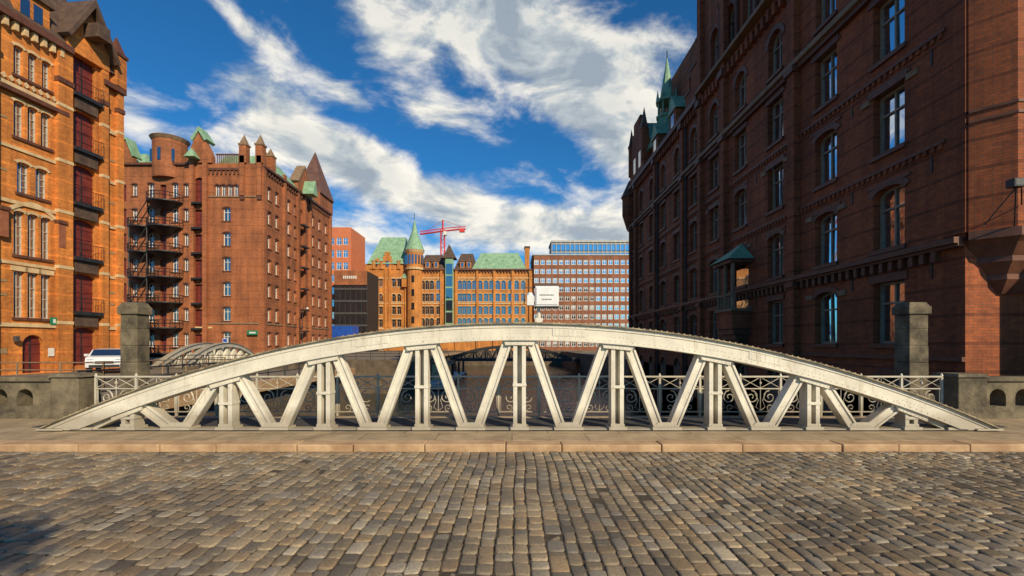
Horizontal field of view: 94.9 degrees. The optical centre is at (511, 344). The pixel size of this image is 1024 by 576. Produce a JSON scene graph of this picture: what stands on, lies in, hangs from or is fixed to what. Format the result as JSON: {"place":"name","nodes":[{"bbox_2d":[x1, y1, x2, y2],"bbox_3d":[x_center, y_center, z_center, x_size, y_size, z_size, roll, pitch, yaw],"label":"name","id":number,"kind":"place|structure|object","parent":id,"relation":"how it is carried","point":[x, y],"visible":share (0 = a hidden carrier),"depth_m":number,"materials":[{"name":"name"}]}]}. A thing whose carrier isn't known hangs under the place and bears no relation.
{"place":"outdoors","nodes":[
{"label":"outdoors","id":0,"kind":"place"},
{"bbox_2d":[0,369,335,401],"bbox_3d":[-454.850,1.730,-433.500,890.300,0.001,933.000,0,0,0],"label":"paving","id":1,"kind":"structure","parent":0,"point":[117,373],"depth_m":27.41,"materials":[{"name":"grey stone"}]},
{"bbox_2d":[0,0,128,374],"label":"brick warehouse","id":2,"kind":"structure","parent":1,"relation":"on","point":[63,78],"depth_m":29.46,"materials":[{"name":"orange brick"}]},
{"bbox_2d":[14,0,45,317],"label":"windows","id":3,"kind":"structure","parent":2,"relation":"in","point":[24,4],"depth_m":28.26,"materials":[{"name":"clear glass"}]},
{"bbox_2d":[14,46,47,318],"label":"window frames","id":4,"kind":"structure","parent":2,"relation":"in","point":[20,215],"depth_m":28.14,"materials":[{"name":"white wood"}]},
{"bbox_2d":[22,56,92,372],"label":"loading doors","id":5,"kind":"structure","parent":2,"relation":"in","point":[87,70],"depth_m":31.15,"materials":[{"name":"paint"}]},
{"bbox_2d":[84,348,120,371],"bbox_3d":[-25.158,0.946,29.455,2.192,1.508,4.152,0,0,-33],"label":"parked car","id":6,"kind":"object","parent":1,"relation":"on","point":[105,355],"visible":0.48,"depth_m":28.03,"materials":[{"name":"white paint"}]},
{"bbox_2d":[0,357,224,386],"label":"street railing","id":7,"kind":"object","parent":1,"relation":"on","point":[60,369],"visible":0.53,"depth_m":19.00,"materials":[{"name":"black metal"}]},
{"bbox_2d":[165,377,347,415],"bbox_3d":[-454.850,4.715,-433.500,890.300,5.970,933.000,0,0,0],"label":"quay wall","id":8,"kind":"structure","parent":0,"point":[343,403],"depth_m":23.46,"materials":[{"name":"brick"}]},
{"bbox_2d":[332,238,347,325],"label":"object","id":9,"kind":"structure","parent":0,"point":[339,254],"depth_m":122.15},
{"bbox_2d":[335,285,366,332],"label":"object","id":10,"kind":"structure","parent":0,"point":[340,306],"depth_m":116.05,"materials":[{"name":"grey metal"}]},
{"bbox_2d":[149,350,625,359],"bbox_3d":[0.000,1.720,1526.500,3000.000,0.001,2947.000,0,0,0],"label":"paving","id":11,"kind":"structure","parent":0,"point":[591,352],"depth_m":75.70,"materials":[{"name":"grey stone"}]},
{"bbox_2d":[150,343,253,367],"bbox_3d":[-28.247,0.728,43.848,4.407,1.844,22.537,0,0,-13],"label":"footbridge arch girder","id":12,"kind":"object","parent":11,"relation":"on","point":[217,350],"visible":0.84,"depth_m":39.35,"materials":[{"name":"beige metal"}]},
{"bbox_2d":[124,126,333,356],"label":"brick warehouse","id":13,"kind":"structure","parent":11,"relation":"on","point":[231,248],"depth_m":66.00,"materials":[{"name":"red brick"}]},
{"bbox_2d":[124,178,300,350],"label":"loading doors","id":14,"kind":"structure","parent":13,"relation":"in","point":[197,184],"depth_m":66.36,"materials":[{"name":"paint"}]},
{"bbox_2d":[134,147,318,344],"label":"windows","id":15,"kind":"structure","parent":13,"relation":"in","point":[227,215],"depth_m":66.36,"materials":[{"name":"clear glass"}]},
{"bbox_2d":[133,184,325,346],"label":"window frames","id":16,"kind":"structure","parent":13,"relation":"in","point":[152,188],"depth_m":66.29,"materials":[{"name":"white wood"}]},
{"bbox_2d":[77,348,446,391],"bbox_3d":[-19.903,1.208,52.900,16.263,1.025,80.267,0,0,0],"label":"quay railing","id":17,"kind":"object","parent":11,"relation":"on","point":[208,363],"visible":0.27,"depth_m":18.71,"materials":[{"name":"black metal"}]},
{"bbox_2d":[302,307,308,342],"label":"street lamp","id":18,"kind":"object","parent":11,"relation":"on","point":[302,323],"visible":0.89,"depth_m":74.95,"materials":[{"name":"black metal"}]},
{"bbox_2d":[157,352,461,409],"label":"quay coping","id":19,"kind":"object","parent":11,"relation":"on","point":[170,403],"visible":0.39,"depth_m":20.81,"materials":[{"name":"stone"}]},
{"bbox_2d":[332,227,350,323],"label":"walls","id":20,"kind":"structure","parent":11,"relation":"on","point":[341,232],"depth_m":122.00,"materials":[{"name":"brick"}]},
{"bbox_2d":[332,238,347,306],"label":"white frame","id":21,"kind":"object","parent":20,"relation":"attached to","point":[341,256],"visible":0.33,"depth_m":122.09,"materials":[{"name":"white"}]},
{"bbox_2d":[332,326,358,337],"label":"site container","id":22,"kind":"object","parent":11,"relation":"on","point":[339,331],"visible":0.41,"depth_m":100.00,"materials":[{"name":"blue metal"}]},
{"bbox_2d":[351,228,364,270],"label":"building wall","id":23,"kind":"structure","parent":11,"relation":"on","point":[357,251],"depth_m":127.38,"materials":[{"name":"brick"}]},
{"bbox_2d":[345,271,378,351],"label":"building","id":24,"kind":"structure","parent":11,"relation":"on","point":[372,302],"depth_m":119.70,"materials":[{"name":"black metal"}]},
{"bbox_2d":[334,288,366,325],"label":"dark frame","id":25,"kind":"object","parent":24,"relation":"attached to","point":[350,301],"visible":0.8,"depth_m":115.94,"materials":[{"name":"grey metal"}]},
{"bbox_2d":[334,271,366,284],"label":"sign board","id":26,"kind":"object","parent":25,"relation":"attached to","point":[361,279],"visible":1,"depth_m":115.90,"materials":[{"name":"brick"}]},
{"bbox_2d":[420,220,465,254],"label":"tower crane","id":27,"kind":"object","parent":11,"relation":"on","point":[444,231],"visible":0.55,"depth_m":229.62,"materials":[{"name":"red paint"}]},
{"bbox_2d":[365,252,531,350],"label":"walls","id":28,"kind":"structure","parent":11,"relation":"on","point":[387,289],"depth_m":140.00,"materials":[{"name":"brick"}]},
{"bbox_2d":[375,254,524,349],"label":"windows","id":29,"kind":"structure","parent":28,"relation":"attached to","point":[449,294],"depth_m":140.50,"materials":[{"name":"clear glass"}]},
{"bbox_2d":[379,279,524,326],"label":"window frames","id":30,"kind":"structure","parent":29,"relation":"attached to","point":[462,283],"depth_m":140.44,"materials":[{"name":"white"}]},
{"bbox_2d":[378,249,528,328],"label":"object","id":31,"kind":"structure","parent":28,"relation":"attached to","point":[414,250],"depth_m":139.90,"materials":[{"name":"stone"}]},
{"bbox_2d":[422,269,531,272],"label":"dark trim","id":32,"kind":"structure","parent":28,"relation":"attached to","point":[479,270],"depth_m":139.60,"materials":[{"name":"brown brick"}]},
{"bbox_2d":[443,345,581,360],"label":"iron canal bridge","id":33,"kind":"structure","parent":11,"relation":"on","point":[559,357],"depth_m":94.00,"materials":[{"name":"grey metal"}]},
{"bbox_2d":[149,352,628,393],"bbox_3d":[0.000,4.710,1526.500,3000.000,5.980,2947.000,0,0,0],"label":"quay wall","id":34,"kind":"structure","parent":0,"point":[389,367],"depth_m":55.37,"materials":[{"name":"stone"}]},
{"bbox_2d":[348,365,670,415],"bbox_3d":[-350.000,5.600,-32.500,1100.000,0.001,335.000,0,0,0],"label":"canal water","id":35,"kind":"structure","parent":0,"point":[486,370],"depth_m":49.98,"materials":[{"name":"black liquid"}]},
{"bbox_2d":[430,360,466,387],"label":"floating pontoon","id":36,"kind":"object","parent":35,"relation":"on","point":[450,364],"visible":0.44,"depth_m":66.53,"materials":[{"name":"concrete"}]},
{"bbox_2d":[0,451,1023,575],"bbox_3d":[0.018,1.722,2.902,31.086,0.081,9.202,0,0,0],"label":"cobblestone road","id":37,"kind":"structure","parent":0,"point":[32,483],"depth_m":4.73,"materials":[{"name":"stone"}]},
{"bbox_2d":[0,440,1023,451],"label":"kerb","id":38,"kind":"structure","parent":37,"relation":"on","point":[486,446],"depth_m":7.54,"materials":[{"name":"stone"}]},
{"bbox_2d":[0,416,1023,451],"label":"pavement","id":39,"kind":"structure","parent":0,"point":[16,429],"depth_m":8.39,"materials":[{"name":"grey stone"}]},
{"bbox_2d":[0,372,103,418],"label":"stone parapet","id":40,"kind":"structure","parent":39,"relation":"on","point":[56,396],"depth_m":10.25,"materials":[{"name":"grey stone"}]},
{"bbox_2d":[94,373,942,415],"bbox_3d":[0.150,1.105,10.400,18.770,0.950,0.070,0,0,0],"label":"ornamental railing","id":41,"kind":"object","parent":39,"relation":"on","point":[659,388],"visible":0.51,"depth_m":10.39,"materials":[{"name":"metal"}]},
{"bbox_2d":[63,430,975,430],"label":"girder plinth","id":42,"kind":"structure","parent":39,"relation":"on","point":[519,430],"depth_m":8.70,"materials":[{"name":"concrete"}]},
{"bbox_2d":[35,322,1003,430],"bbox_3d":[0.140,0.607,8.865,17.800,2.075,0.450,0,0,0],"label":"bridge arch girder","id":43,"kind":"object","parent":42,"relation":"on","point":[808,379],"visible":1,"depth_m":8.74,"materials":[{"name":"beige metal"}]},
{"bbox_2d":[524,284,558,321],"bbox_3d":[0.546,-0.773,8.783,0.652,0.766,0.284,0,0,0],"label":"navigation sign","id":44,"kind":"object","parent":43,"relation":"on","point":[546,296],"visible":0.93,"depth_m":8.65,"materials":[{"name":"beige paint"}]},
{"bbox_2d":[932,372,1023,418],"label":"stone parapet","id":45,"kind":"structure","parent":39,"relation":"on","point":[982,396],"depth_m":10.20,"materials":[{"name":"grey stone"}]},
{"bbox_2d":[34,418,1005,426],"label":"footway","id":46,"kind":"structure","parent":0,"point":[508,422],"depth_m":9.61,"materials":[{"name":"stone"}]},
{"bbox_2d":[530,254,628,349],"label":"brick office block","id":47,"kind":"structure","parent":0,"point":[594,289],"depth_m":141.00,"materials":[{"name":"red brick"}]},
{"bbox_2d":[534,260,628,345],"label":"window frames","id":48,"kind":"structure","parent":47,"relation":"in","point":[536,261],"depth_m":141.09,"materials":[{"name":"white"}]},
{"bbox_2d":[535,260,628,345],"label":"windows","id":49,"kind":"structure","parent":47,"relation":"in","point":[542,281],"depth_m":141.16,"materials":[{"name":"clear glass"}]},
{"bbox_2d":[549,240,628,253],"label":"glass office tower","id":50,"kind":"structure","parent":0,"point":[588,246],"depth_m":175.30,"materials":[{"name":"blue"}]},
{"bbox_2d":[552,245,628,253],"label":"windows","id":51,"kind":"structure","parent":50,"relation":"in","point":[553,246],"depth_m":175.29,"materials":[{"name":"blue glass"}]},
{"bbox_2d":[633,361,882,415],"bbox_3d":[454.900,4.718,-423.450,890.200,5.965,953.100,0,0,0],"label":"quay wall","id":52,"kind":"structure","parent":0,"point":[663,372],"depth_m":28.07,"materials":[{"name":"brick"}]},
{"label":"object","id":53,"kind":"object","parent":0,"visible":0},
{"bbox_2d":[365,264,405,268],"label":"wing top","id":54,"kind":"structure","parent":53,"relation":"on","point":[403,266],"depth_m":140.00,"materials":[{"name":"brick"}]},
{"bbox_2d":[367,220,525,324],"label":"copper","id":55,"kind":"object","parent":53,"relation":"on","point":[395,247],"visible":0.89,"depth_m":141.07,"materials":[{"name":"green metal"}]},
{"bbox_2d":[423,245,529,268],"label":"dark roof","id":56,"kind":"structure","parent":53,"relation":"on","point":[448,253],"depth_m":141.01,"materials":[{"name":"tile"}]},
{"bbox_2d":[425,261,471,267],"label":"dormers","id":57,"kind":"object","parent":56,"relation":"on","point":[438,264],"visible":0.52,"depth_m":139.70,"materials":[{"name":"brick"}]},
{"bbox_2d":[525,248,529,268],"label":"chimney","id":58,"kind":"object","parent":53,"relation":"on","point":[527,258],"visible":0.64,"depth_m":141.00,"materials":[{"name":"brick"}]},
{"label":"paving","id":59,"kind":"structure","parent":0,"visible":0},
{"bbox_2d":[621,0,1023,415],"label":"brick warehouse","id":60,"kind":"structure","parent":59,"relation":"on","point":[821,181],"depth_m":19.48,"materials":[{"name":"red brick"}]},
{"bbox_2d":[634,113,673,173],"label":"window panes","id":61,"kind":"structure","parent":60,"relation":"in","point":[672,117],"depth_m":48.52,"materials":[{"name":"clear glass"}]},
{"bbox_2d":[642,0,904,382],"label":"window frames","id":62,"kind":"structure","parent":60,"relation":"in","point":[897,12],"depth_m":20.72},
{"bbox_2d":[664,0,904,385],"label":"windows","id":63,"kind":"structure","parent":60,"relation":"in","point":[888,11],"depth_m":20.07,"materials":[{"name":"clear glass"}]},
{"bbox_2d":[984,178,1023,225],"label":"wall floodlight","id":64,"kind":"object","parent":60,"relation":"attached to","point":[1015,184],"depth_m":12.61,"materials":[{"name":"black metal"}]},
{"bbox_2d":[915,393,932,399],"bbox_3d":[10.098,1.450,11.900,0.590,0.500,0.590,0,0,0],"label":"base","id":65,"kind":"object","parent":59,"relation":"on","point":[930,396],"visible":0.07,"depth_m":11.61,"materials":[{"name":"stone"}]},
{"bbox_2d":[894,314,928,392],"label":"blocks","id":66,"kind":"structure","parent":65,"relation":"on","point":[914,330],"depth_m":11.67,"materials":[{"name":"stone"}]},
{"bbox_2d":[895,314,927,379],"bbox_3d":[10.098,0.470,11.900,0.446,2.460,0.446,0,0,0],"label":"joint","id":67,"kind":"object","parent":65,"relation":"on","point":[911,362],"visible":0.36,"depth_m":11.68,"materials":[{"name":"stone"}]},
{"bbox_2d":[891,306,931,314],"bbox_3d":[10.098,-0.860,11.900,0.560,0.200,0.560,0,0,0],"label":"cap","id":68,"kind":"object","parent":67,"relation":"on","point":[905,310],"visible":0.87,"depth_m":11.62,"materials":[{"name":"stone"}]},
{"bbox_2d":[893,302,929,307],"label":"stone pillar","id":69,"kind":"structure","parent":68,"relation":"on","point":[912,304],"depth_m":11.69,"materials":[{"name":"grey stone"}]},
{"bbox_3d":[-9.537,1.450,11.900,0.540,0.500,0.540,0,0,0],"label":"base","id":70,"kind":"object","parent":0,"visible":0},
{"bbox_2d":[120,314,149,392],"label":"blocks","id":71,"kind":"structure","parent":70,"relation":"on","point":[134,343],"depth_m":11.70,"materials":[{"name":"stone"}]},
{"bbox_2d":[117,306,152,314],"bbox_3d":[-9.537,-0.860,11.900,0.510,0.200,0.510,0,0,0],"label":"cap","id":72,"kind":"object","parent":71,"relation":"on","point":[139,310],"visible":0.87,"depth_m":11.65,"materials":[{"name":"stone"}]},
{"bbox_2d":[119,302,150,307],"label":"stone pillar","id":73,"kind":"structure","parent":72,"relation":"on","point":[134,304],"depth_m":11.72,"materials":[{"name":"grey stone"}]},
{"bbox_2d":[121,314,148,379],"bbox_3d":[-9.537,0.470,11.900,0.396,2.460,0.396,0,0,0],"label":"joint","id":74,"kind":"object","parent":70,"relation":"on","point":[134,362],"visible":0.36,"depth_m":11.70,"materials":[{"name":"stone"}]}
]}

